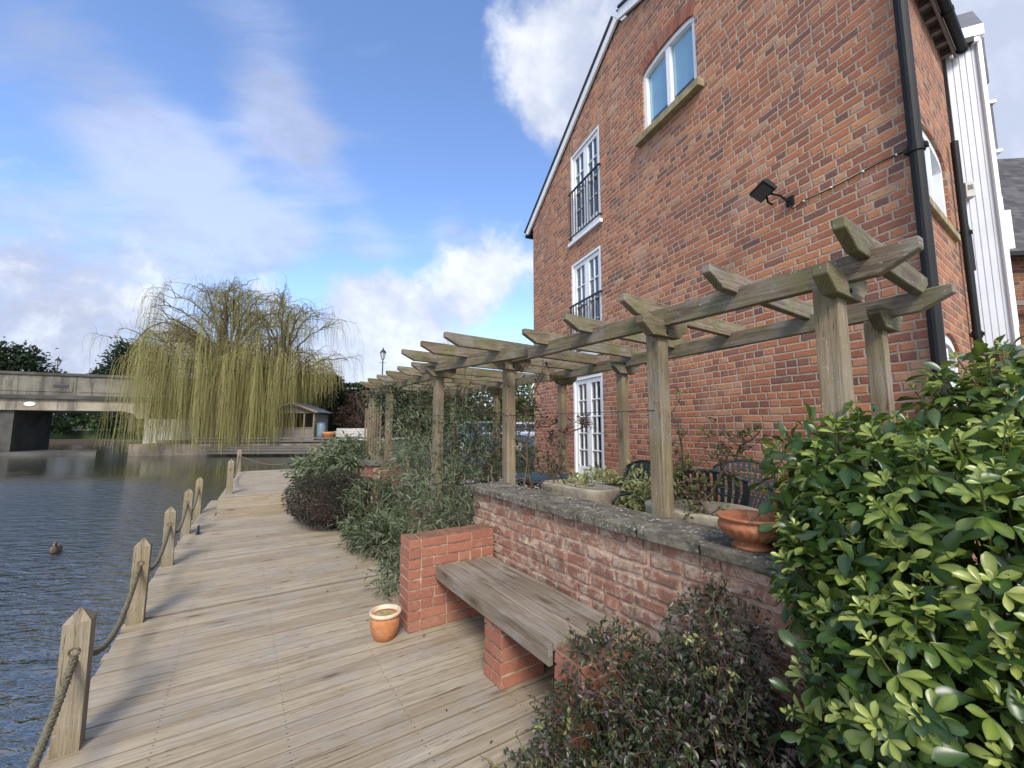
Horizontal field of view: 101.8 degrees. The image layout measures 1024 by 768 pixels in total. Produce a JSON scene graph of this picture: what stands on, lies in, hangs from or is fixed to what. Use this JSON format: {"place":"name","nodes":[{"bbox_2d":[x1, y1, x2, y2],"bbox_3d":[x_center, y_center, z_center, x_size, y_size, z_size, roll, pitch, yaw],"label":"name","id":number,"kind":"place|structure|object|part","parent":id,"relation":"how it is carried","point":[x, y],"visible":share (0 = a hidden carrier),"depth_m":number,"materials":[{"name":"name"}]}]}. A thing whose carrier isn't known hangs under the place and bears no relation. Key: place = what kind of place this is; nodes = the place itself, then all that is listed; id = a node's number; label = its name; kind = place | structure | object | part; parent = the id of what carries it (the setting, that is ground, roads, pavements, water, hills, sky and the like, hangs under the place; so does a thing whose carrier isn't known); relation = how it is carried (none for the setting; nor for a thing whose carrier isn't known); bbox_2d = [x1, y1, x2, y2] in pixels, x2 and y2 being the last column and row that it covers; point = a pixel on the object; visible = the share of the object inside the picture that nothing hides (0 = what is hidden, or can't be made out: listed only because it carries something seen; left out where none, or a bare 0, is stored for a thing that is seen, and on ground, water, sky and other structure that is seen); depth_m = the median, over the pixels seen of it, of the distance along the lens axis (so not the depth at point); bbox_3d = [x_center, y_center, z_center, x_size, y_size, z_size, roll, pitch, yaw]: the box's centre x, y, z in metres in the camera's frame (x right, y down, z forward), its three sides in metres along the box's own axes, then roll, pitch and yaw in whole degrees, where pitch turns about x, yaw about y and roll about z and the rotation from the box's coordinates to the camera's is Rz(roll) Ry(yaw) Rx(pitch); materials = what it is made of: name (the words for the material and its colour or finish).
{"place":"outdoors","nodes":[
{"label":"outdoors","id":0,"kind":"place"},
{"bbox_2d":[0,450,96,455],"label":"towpath","id":1,"kind":"structure","parent":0,"point":[57,453],"depth_m":33.09,"materials":[{"name":"concrete"}]},
{"bbox_2d":[49,439,142,444],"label":"grass bank","id":2,"kind":"structure","parent":0,"point":[106,441],"depth_m":59.50,"materials":[{"name":"green plant"}]},
{"bbox_2d":[50,409,192,437],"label":"riverside bush","id":3,"kind":"object","parent":2,"relation":"on","point":[62,426],"visible":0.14,"depth_m":64.16,"materials":[{"name":"green plant"}]},
{"bbox_2d":[85,335,175,430],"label":"conifer","id":4,"kind":"object","parent":2,"relation":"on","point":[104,370],"visible":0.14,"depth_m":60.38,"materials":[{"name":"green plant"}]},
{"bbox_2d":[50,429,143,438],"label":"grass slope","id":5,"kind":"structure","parent":0,"point":[82,434],"depth_m":66.04,"materials":[{"name":"green plant"}]},
{"bbox_2d":[0,336,66,372],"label":"evergreen tree","id":6,"kind":"object","parent":5,"relation":"on","point":[23,360],"visible":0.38,"depth_m":60.10,"materials":[{"name":"green plant"}]},
{"bbox_2d":[195,525,199,534],"bbox_3d":[-4.506,2.092,5.975,0.050,0.128,0.100,4,-7,-33],"label":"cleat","id":7,"kind":"object","parent":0,"point":[198,530],"visible":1,"depth_m":5.95,"materials":[{"name":"black metal"}]},
{"bbox_2d":[198,500,217,517],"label":"deck","id":8,"kind":"structure","parent":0,"point":[210,510],"depth_m":7.67,"materials":[{"name":"beige wood"}]},
{"bbox_2d":[193,477,202,521],"bbox_3d":[-5.608,2.135,7.424,0.100,0.945,0.112,4,-8,-32],"label":"mooring post","id":9,"kind":"object","parent":8,"relation":"attached to","point":[197,509],"visible":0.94,"depth_m":7.40,"materials":[{"name":"wood"}]},
{"bbox_2d":[0,432,446,767],"bbox_3d":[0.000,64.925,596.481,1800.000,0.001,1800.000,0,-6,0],"label":"water","id":10,"kind":"structure","parent":0,"point":[99,516],"depth_m":8.23,"materials":[{"name":"blue liquid"}]},
{"bbox_2d":[49,542,62,552],"bbox_3d":[-8.186,2.928,7.468,0.151,0.227,0.414,5,-8,-38],"label":"duck","id":11,"kind":"object","parent":10,"relation":"on","point":[56,547],"visible":0.99,"depth_m":7.39},
{"bbox_2d":[0,371,229,451],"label":"road bridge","id":12,"kind":"structure","parent":10,"relation":"in","point":[31,403],"depth_m":35.13,"materials":[{"name":"concrete"}]},
{"bbox_2d":[55,357,61,372],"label":"street lamp","id":13,"kind":"object","parent":12,"relation":"on","point":[58,360],"visible":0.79,"depth_m":41.79,"materials":[{"name":"black metal"}]},
{"bbox_2d":[128,442,375,455],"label":"quay","id":14,"kind":"structure","parent":0,"point":[170,450],"depth_m":33.59,"materials":[{"name":"concrete"}]},
{"bbox_2d":[82,269,367,453],"bbox_3d":[-24.755,-2.046,37.092,19.405,15.966,15.582,5,-8,-40],"label":"willow tree","id":15,"kind":"object","parent":14,"relation":"on","point":[248,382],"visible":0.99,"depth_m":34.39,"materials":[{"name":"green plant"}]},
{"bbox_2d":[191,437,363,443],"bbox_3d":[-19.202,4.700,34.477,14.000,0.550,0.108,0,-6,-4],"label":"quay railing","id":16,"kind":"object","parent":14,"relation":"on","point":[279,440],"visible":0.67,"depth_m":34.44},
{"bbox_2d":[199,445,361,453],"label":"timber jetty","id":17,"kind":"object","parent":14,"relation":"attached to","point":[280,450],"visible":0.62,"depth_m":33.06,"materials":[{"name":"wood"}]},
{"bbox_2d":[316,422,325,439],"bbox_3d":[-16.550,4.113,36.068,0.740,1.560,0.740,0,-6,0],"label":"water butt","id":18,"kind":"object","parent":14,"relation":"on","point":[321,427],"visible":0.8,"depth_m":35.78,"materials":[{"name":"blue plastic"}]},
{"bbox_2d":[322,432,335,439],"bbox_3d":[-15.700,4.474,35.628,1.120,0.750,1.120,0,-6,0],"label":"terracotta trough","id":19,"kind":"object","parent":14,"relation":"on","point":[328,434],"visible":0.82,"depth_m":35.22,"materials":[{"name":"orange ceramic"}]},
{"bbox_2d":[157,437,418,442],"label":"riverside path","id":20,"kind":"structure","parent":0,"point":[160,441],"depth_m":37.14,"materials":[{"name":"grey concrete"}]},
{"bbox_2d":[238,373,345,436],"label":"hedge","id":21,"kind":"object","parent":20,"relation":"on","point":[332,408],"visible":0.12,"depth_m":46.36,"materials":[{"name":"green plant"}]},
{"bbox_2d":[264,402,332,439],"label":"summerhouse","id":22,"kind":"structure","parent":20,"relation":"on","point":[309,425],"depth_m":36.17,"materials":[{"name":"wood"}]},
{"bbox_2d":[334,428,366,439],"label":"stone wall","id":23,"kind":"structure","parent":20,"relation":"on","point":[338,431],"depth_m":36.96,"materials":[{"name":"white stone"}]},
{"bbox_2d":[332,391,393,437],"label":"red bush","id":24,"kind":"object","parent":20,"relation":"on","point":[349,409],"visible":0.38,"depth_m":39.61,"materials":[{"name":"brown plant"}]},
{"bbox_2d":[334,382,432,437],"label":"hedge","id":25,"kind":"object","parent":20,"relation":"on","point":[346,392],"visible":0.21,"depth_m":48.02,"materials":[{"name":"green plant"}]},
{"bbox_2d":[39,512,673,767],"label":"deck","id":26,"kind":"structure","parent":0,"point":[236,648],"depth_m":2.55,"materials":[{"name":"beige wood"}]},
{"bbox_2d":[48,606,96,759],"bbox_3d":[-2.119,1.565,1.999,0.100,0.945,0.112,4,-7,-33],"label":"mooring post","id":27,"kind":"object","parent":26,"relation":"on","point":[67,736],"visible":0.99,"depth_m":1.98,"materials":[{"name":"wood"}]},
{"bbox_2d":[27,488,199,767],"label":"rope","id":28,"kind":"object","parent":27,"relation":"attached to","point":[43,740],"visible":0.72,"depth_m":1.95,"materials":[{"name":"brown fabric"}]},
{"bbox_2d":[126,537,152,625],"bbox_3d":[-2.958,1.701,3.289,0.100,0.945,0.112,5,-8,-33],"label":"mooring post","id":29,"kind":"object","parent":26,"relation":"on","point":[142,553],"visible":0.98,"depth_m":3.27,"materials":[{"name":"wood"}]},
{"bbox_2d":[369,604,401,641],"bbox_3d":[-0.925,1.749,3.033,0.228,0.196,0.228,0,-6,0],"label":"flower pot","id":30,"kind":"object","parent":26,"relation":"on","point":[384,622],"visible":1,"depth_m":2.96,"materials":[{"name":"ceramic"}]},
{"bbox_2d":[399,523,630,767],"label":"brick bench","id":31,"kind":"object","parent":26,"relation":"on","point":[447,575],"visible":0.87,"depth_m":2.64,"materials":[{"name":"red brick"}]},
{"bbox_2d":[468,481,1023,767],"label":"garden wall","id":32,"kind":"structure","parent":26,"relation":"on","point":[638,569],"depth_m":2.28,"materials":[{"name":"brick"}]},
{"bbox_2d":[716,509,788,552],"bbox_3d":[1.080,0.664,1.874,0.286,0.142,0.286,0,-6,0],"label":"planter bowl","id":33,"kind":"object","parent":32,"relation":"on","point":[741,526],"visible":0.73,"depth_m":1.81,"materials":[{"name":"ceramic"}]},
{"bbox_2d":[312,503,400,575],"bbox_3d":[-1.950,2.614,5.830,1.000,1.060,5.480,4,-7,-33],"label":"planting bed","id":34,"kind":"object","parent":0,"point":[368,546],"depth_m":5.06,"materials":[{"name":"soil"}]},
{"bbox_2d":[281,470,391,530],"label":"twiggy bush","id":35,"kind":"object","parent":34,"relation":"on","point":[321,515],"visible":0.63,"depth_m":6.18,"materials":[{"name":"brown plant"}]},
{"bbox_2d":[280,431,398,502],"bbox_3d":[-3.413,1.637,8.293,2.232,1.439,3.057,2,-6,-19],"label":"leafy bush","id":36,"kind":"object","parent":34,"relation":"on","point":[316,464],"visible":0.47,"depth_m":7.54,"materials":[{"name":"green plant"}]},
{"bbox_2d":[347,457,364,501],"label":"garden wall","id":37,"kind":"structure","parent":34,"relation":"on","point":[362,470],"depth_m":7.42,"materials":[{"name":"brick"}]},
{"bbox_2d":[363,406,381,459],"bbox_3d":[-2.458,0.912,7.343,0.042,1.000,1.100,4,-7,-33],"label":"trellis","id":38,"kind":"object","parent":37,"relation":"on","point":[371,431],"visible":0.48,"depth_m":7.32,"materials":[{"name":"brown wood"}]},
{"bbox_2d":[325,470,418,564],"bbox_3d":[-1.661,1.710,5.293,1.108,1.120,1.874,5,-8,-38],"label":"grey bush","id":39,"kind":"object","parent":34,"relation":"on","point":[355,533],"visible":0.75,"depth_m":5.18,"materials":[{"name":"green plant"}]},
{"bbox_2d":[361,459,402,520],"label":"brick pillar","id":40,"kind":"structure","parent":34,"relation":"on","point":[369,468],"depth_m":6.48,"materials":[{"name":"red brick"}]},
{"bbox_2d":[360,426,495,603],"bbox_3d":[-0.869,1.267,4.291,1.345,1.837,1.862,3,-7,-23],"label":"grey shrub","id":41,"kind":"object","parent":34,"relation":"on","point":[418,505],"visible":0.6,"depth_m":4.12,"materials":[{"name":"green plant"}]},
{"bbox_2d":[387,485,474,530],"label":"garden wall","id":42,"kind":"structure","parent":34,"relation":"on","point":[467,520],"depth_m":4.59,"materials":[{"name":"brick"}]},
{"bbox_2d":[349,437,532,480],"bbox_3d":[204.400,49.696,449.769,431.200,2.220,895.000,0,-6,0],"label":"ground","id":43,"kind":"structure","parent":0,"point":[396,444],"depth_m":19.58,"materials":[{"name":"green plant"}]},
{"bbox_2d":[379,348,385,443],"bbox_3d":[-10.050,0.849,32.087,0.540,7.460,0.468,0,-6,0],"label":"street lamp","id":44,"kind":"object","parent":43,"relation":"on","point":[382,352],"visible":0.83,"depth_m":32.28,"materials":[{"name":"black metal"}]},
{"bbox_2d":[395,384,533,440],"bbox_3d":[-2.895,2.241,37.938,16.318,6.759,8.756,0,-6,0],"label":"garden tree","id":45,"kind":"object","parent":43,"relation":"on","point":[423,412],"visible":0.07,"depth_m":37.99,"materials":[{"name":"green plant"}]},
{"bbox_2d":[984,158,1023,446],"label":"neighbour house","id":46,"kind":"structure","parent":43,"relation":"on","point":[1011,174],"depth_m":9.52,"materials":[{"name":"grey tile"}]},
{"bbox_2d":[418,446,533,468],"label":"car park","id":47,"kind":"structure","parent":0,"point":[485,460],"depth_m":16.04,"materials":[{"name":"grey asphalt"}]},
{"bbox_2d":[416,369,533,427],"bbox_3d":[-2.048,1.523,31.259,10.656,5.951,6.990,0,-6,0],"label":"garden tree","id":48,"kind":"object","parent":47,"relation":"on","point":[520,399],"visible":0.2,"depth_m":30.74,"materials":[{"name":"green plant"}]},
{"bbox_2d":[516,422,533,434],"bbox_3d":[1.246,2.836,22.830,4.292,1.488,1.840,-2,-6,15],"label":"parked car","id":49,"kind":"object","parent":47,"relation":"on","point":[524,430],"visible":0.01,"depth_m":22.23,"materials":[{"name":"silver metal"}]},
{"bbox_3d":[0.744,2.323,22.245,2.350,0.410,0.072,-2,-6,15],"label":"side window","id":50,"kind":"part","parent":49,"relation":"part of","materials":[{"name":"black glass"}]},
{"bbox_2d":[444,421,533,452],"bbox_3d":[-1.104,2.542,20.044,4.292,1.486,1.840,1,-6,-8],"label":"parked car","id":51,"kind":"object","parent":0,"point":[529,441],"visible":0.18,"depth_m":19.29,"materials":[{"name":"blue paint"}]},
{"bbox_3d":[-1.318,2.015,19.314,2.350,0.410,0.072,1,-6,-8],"label":"side window","id":52,"kind":"part","parent":51,"relation":"part of","materials":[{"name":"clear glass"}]},
{"bbox_2d":[0,0,1023,418],"label":"sky","id":53,"kind":"structure","parent":0,"point":[392,160],"materials":[{"name":"blue"}]},
{"bbox_2d":[643,743,715,767],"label":"front bed","id":54,"kind":"object","parent":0,"point":[700,758],"depth_m":1.86,"materials":[{"name":"soil"}]},
{"bbox_2d":[480,566,915,767],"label":"purple shrub","id":55,"kind":"object","parent":54,"relation":"on","point":[610,747],"visible":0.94,"depth_m":1.66,"materials":[{"name":"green plant"}]},
{"bbox_2d":[749,334,1023,767],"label":"evergreen shrub","id":56,"kind":"object","parent":54,"relation":"on","point":[955,474],"visible":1,"depth_m":1.26,"materials":[{"name":"green plant"}]},
{"bbox_2d":[399,473,1019,739],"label":"patio","id":57,"kind":"structure","parent":0,"point":[542,490],"depth_m":8.68,"materials":[{"name":"stone"}]},
{"bbox_2d":[401,409,558,509],"bbox_3d":[-0.560,1.224,6.416,3.330,1.776,1.744,-4,-7,36],"label":"evergreen bush","id":58,"kind":"object","parent":57,"relation":"on","point":[517,454],"visible":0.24,"depth_m":6.23,"materials":[{"name":"green plant"}]},
{"bbox_2d":[515,472,575,489],"bbox_3d":[0.395,1.444,5.077,0.822,0.644,0.822,0,-6,0],"label":"garden table","id":59,"kind":"object","parent":57,"relation":"on","point":[537,476],"visible":0.37,"depth_m":5.00,"materials":[{"name":"grey metal"}]},
{"bbox_2d":[541,479,620,506],"bbox_3d":[0.634,1.295,3.923,0.400,0.685,0.840,4,-7,-33],"label":"stone planter","id":60,"kind":"object","parent":57,"relation":"on","point":[602,493],"visible":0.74,"depth_m":3.74,"materials":[{"name":"stone"}]},
{"bbox_2d":[587,459,650,511],"bbox_3d":[1.001,1.155,3.768,0.574,0.916,0.534,2,-6,-20],"label":"garden chair","id":61,"kind":"object","parent":57,"relation":"on","point":[645,462],"visible":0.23,"depth_m":3.93,"materials":[{"name":"metal"}]},
{"bbox_2d":[557,458,700,512],"bbox_3d":[1.161,1.164,3.904,1.230,0.973,1.588,3,-7,-29],"label":"variegated shrub","id":62,"kind":"object","parent":57,"relation":"on","point":[642,494],"visible":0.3,"depth_m":3.88,"materials":[{"name":"green plant"}]},
{"bbox_2d":[359,216,956,547],"bbox_3d":[-0.222,0.814,4.984,2.294,2.262,7.831,3,-7,-28],"label":"pergola","id":63,"kind":"object","parent":57,"relation":"on","point":[835,288],"visible":0.73,"depth_m":2.66,"materials":[{"name":"brown wood"}]},
{"bbox_2d":[392,367,522,523],"bbox_3d":[-0.737,0.703,5.435,1.363,2.206,2.260,3,-7,-26],"label":"bare vine","id":64,"kind":"object","parent":63,"relation":"attached to","point":[426,406],"visible":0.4,"depth_m":5.07,"materials":[{"name":"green plant"}]},
{"bbox_2d":[472,360,579,491],"bbox_3d":[0.102,0.654,4.284,1.161,1.852,1.081,0,-6,0],"label":"bare vine","id":65,"kind":"object","parent":63,"relation":"attached to","point":[528,462],"visible":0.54,"depth_m":4.24,"materials":[{"name":"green plant"}]},
{"bbox_2d":[518,406,604,473],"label":"bare vine","id":66,"kind":"object","parent":63,"relation":"attached to","point":[583,422],"visible":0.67,"depth_m":5.30,"materials":[{"name":"brown plant"}]},
{"bbox_2d":[645,498,758,527],"bbox_3d":[1.288,1.177,2.804,0.600,0.685,0.759,4,-7,-30],"label":"stone planter","id":67,"kind":"object","parent":57,"relation":"on","point":[704,518],"visible":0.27,"depth_m":2.81,"materials":[{"name":"stone"}]},
{"bbox_2d":[636,387,799,526],"bbox_3d":[1.272,0.539,2.857,0.687,1.107,1.133,4,-7,-36],"label":"climbing rose","id":68,"kind":"object","parent":67,"relation":"in","point":[681,470],"visible":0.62,"depth_m":2.75,"materials":[{"name":"green plant"}]},
{"bbox_2d":[673,469,750,506],"bbox_3d":[1.552,1.096,3.205,0.535,0.916,0.574,-3,-7,30],"label":"garden chair","id":69,"kind":"object","parent":57,"relation":"on","point":[745,499],"visible":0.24,"depth_m":2.98,"materials":[{"name":"metal"}]},
{"bbox_2d":[706,459,777,508],"bbox_3d":[2.052,1.148,3.695,0.536,0.916,0.575,-4,-7,35],"label":"garden chair","id":70,"kind":"object","parent":57,"relation":"on","point":[766,482],"visible":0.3,"depth_m":3.87,"materials":[{"name":"metal"}]},
{"bbox_2d":[524,0,1008,563],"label":"brick house","id":71,"kind":"structure","parent":57,"relation":"on","point":[692,124],"depth_m":4.55,"materials":[{"name":"red brick"}]},
{"bbox_2d":[571,124,600,240],"bbox_3d":[1.397,-3.716,7.837,0.118,1.808,1.035,2,-6,-21],"label":"french door","id":72,"kind":"structure","parent":71,"relation":"in","point":[583,150],"depth_m":7.85,"materials":[{"name":"white paint"}]},
{"bbox_2d":[572,245,601,353],"bbox_3d":[1.385,-1.455,7.630,0.118,1.868,1.030,2,-6,-21],"label":"french door","id":73,"kind":"structure","parent":71,"relation":"in","point":[586,260],"depth_m":7.65,"materials":[{"name":"white paint"}]},
{"bbox_2d":[573,372,604,483],"bbox_3d":[1.380,0.781,7.406,0.118,1.873,1.000,2,-6,-21],"label":"french door","id":74,"kind":"structure","parent":71,"relation":"in","point":[588,380],"depth_m":7.43,"materials":[{"name":"white paint"}]},
{"bbox_2d":[634,16,703,147],"bbox_3d":[2.164,-4.230,5.802,0.205,1.193,1.235,2,-6,-21],"label":"window","id":75,"kind":"structure","parent":71,"relation":"in","point":[674,66],"depth_m":5.79,"materials":[{"name":"white paint"}]},
{"bbox_2d":[749,178,794,207],"bbox_3d":[2.576,-1.859,4.110,0.331,0.246,0.251,0,-6,0],"label":"floodlight","id":76,"kind":"object","parent":71,"relation":"attached to","point":[762,190],"visible":1,"depth_m":4.06,"materials":[{"name":"black plastic"}]},
{"bbox_2d":[790,151,902,209],"bbox_3d":[2.887,-1.751,3.623,0.032,0.085,0.945,2,-6,-22],"label":"cable","id":77,"kind":"object","parent":71,"relation":"attached to","point":[863,171],"visible":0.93,"depth_m":3.61,"materials":[{"name":"black plastic"}]},
{"bbox_2d":[922,130,960,241],"bbox_3d":[3.761,-1.812,3.726,1.180,0.849,0.129,4,-7,-35],"label":"window","id":78,"kind":"structure","parent":71,"relation":"in","point":[933,167],"depth_m":3.82,"materials":[{"name":"white paint"}]},
{"bbox_2d":[945,334,959,405],"bbox_3d":[3.613,0.134,3.454,0.698,1.096,0.069,4,-7,-35],"label":"window","id":79,"kind":"structure","parent":71,"relation":"in","point":[949,346],"depth_m":3.60,"materials":[{"name":"white paint"}]},
{"bbox_2d":[941,11,1020,354],"bbox_3d":[4.924,-2.147,4.589,0.432,3.670,0.866,-2,-6,22],"label":"white clad bay","id":80,"kind":"object","parent":71,"relation":"attached to","point":[971,120],"visible":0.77,"depth_m":4.25,"materials":[{"name":"paint"}]},
{"bbox_2d":[1011,345,1023,425],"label":"garden fence","id":81,"kind":"object","parent":57,"relation":"on","point":[1019,354],"visible":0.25,"depth_m":3.73,"materials":[{"name":"wood"}]},
{"label":"river bed","id":82,"kind":"structure","parent":0,"visible":0},
{"bbox_2d":[52,406,530,432],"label":"distant wood","id":83,"kind":"object","parent":82,"relation":"on","point":[110,425],"visible":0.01,"depth_m":109.17,"materials":[{"name":"green plant"}]},
{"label":"deck piles","id":84,"kind":"structure","parent":0,"visible":0},
{"bbox_2d":[161,506,176,567],"bbox_3d":[-3.823,1.841,4.626,0.100,0.945,0.112,3,-7,-35],"label":"mooring post","id":85,"kind":"object","parent":84,"relation":"on","point":[167,557],"visible":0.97,"depth_m":4.60,"materials":[{"name":"wood"}]},
{"bbox_2d":[180,488,193,538],"bbox_3d":[-4.703,1.987,6.010,0.100,0.945,0.112,4,-8,-31],"label":"mooring post","id":86,"kind":"object","parent":84,"relation":"on","point":[188,498],"visible":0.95,"depth_m":5.99,"materials":[{"name":"wood"}]},
{"bbox_2d":[216,490,343,517],"bbox_3d":[-5.379,2.446,9.991,2.581,0.284,5.436,4,-7,-33],"label":"deck step","id":87,"kind":"object","parent":84,"relation":"on","point":[245,505],"visible":0.47,"depth_m":7.43,"materials":[{"name":"beige wood"}]},
{"bbox_2d":[220,469,333,497],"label":"deck","id":88,"kind":"structure","parent":87,"relation":"on","point":[259,482],"depth_m":9.22,"materials":[{"name":"beige wood"}]},
{"bbox_2d":[226,459,234,493],"bbox_3d":[-5.295,1.883,7.803,0.100,0.945,0.112,4,-6,-31],"label":"mooring post","id":89,"kind":"object","parent":88,"relation":"on","point":[230,476],"visible":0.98,"depth_m":7.77,"materials":[{"name":"wood"}]},
{"bbox_2d":[233,456,308,477],"bbox_3d":[-6.531,2.017,10.145,1.760,0.375,5.020,1,-6,-9],"label":"rope","id":90,"kind":"object","parent":89,"relation":"attached to","point":[255,462],"visible":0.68,"depth_m":11.74,"materials":[{"name":"brown fabric"}]},
{"bbox_2d":[236,449,241,471],"bbox_3d":[-7.638,2.285,11.620,0.100,0.945,0.112,4,-8,-33],"label":"mooring post","id":91,"kind":"object","parent":88,"relation":"on","point":[239,452],"visible":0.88,"depth_m":11.60,"materials":[{"name":"wood"}]}
]}

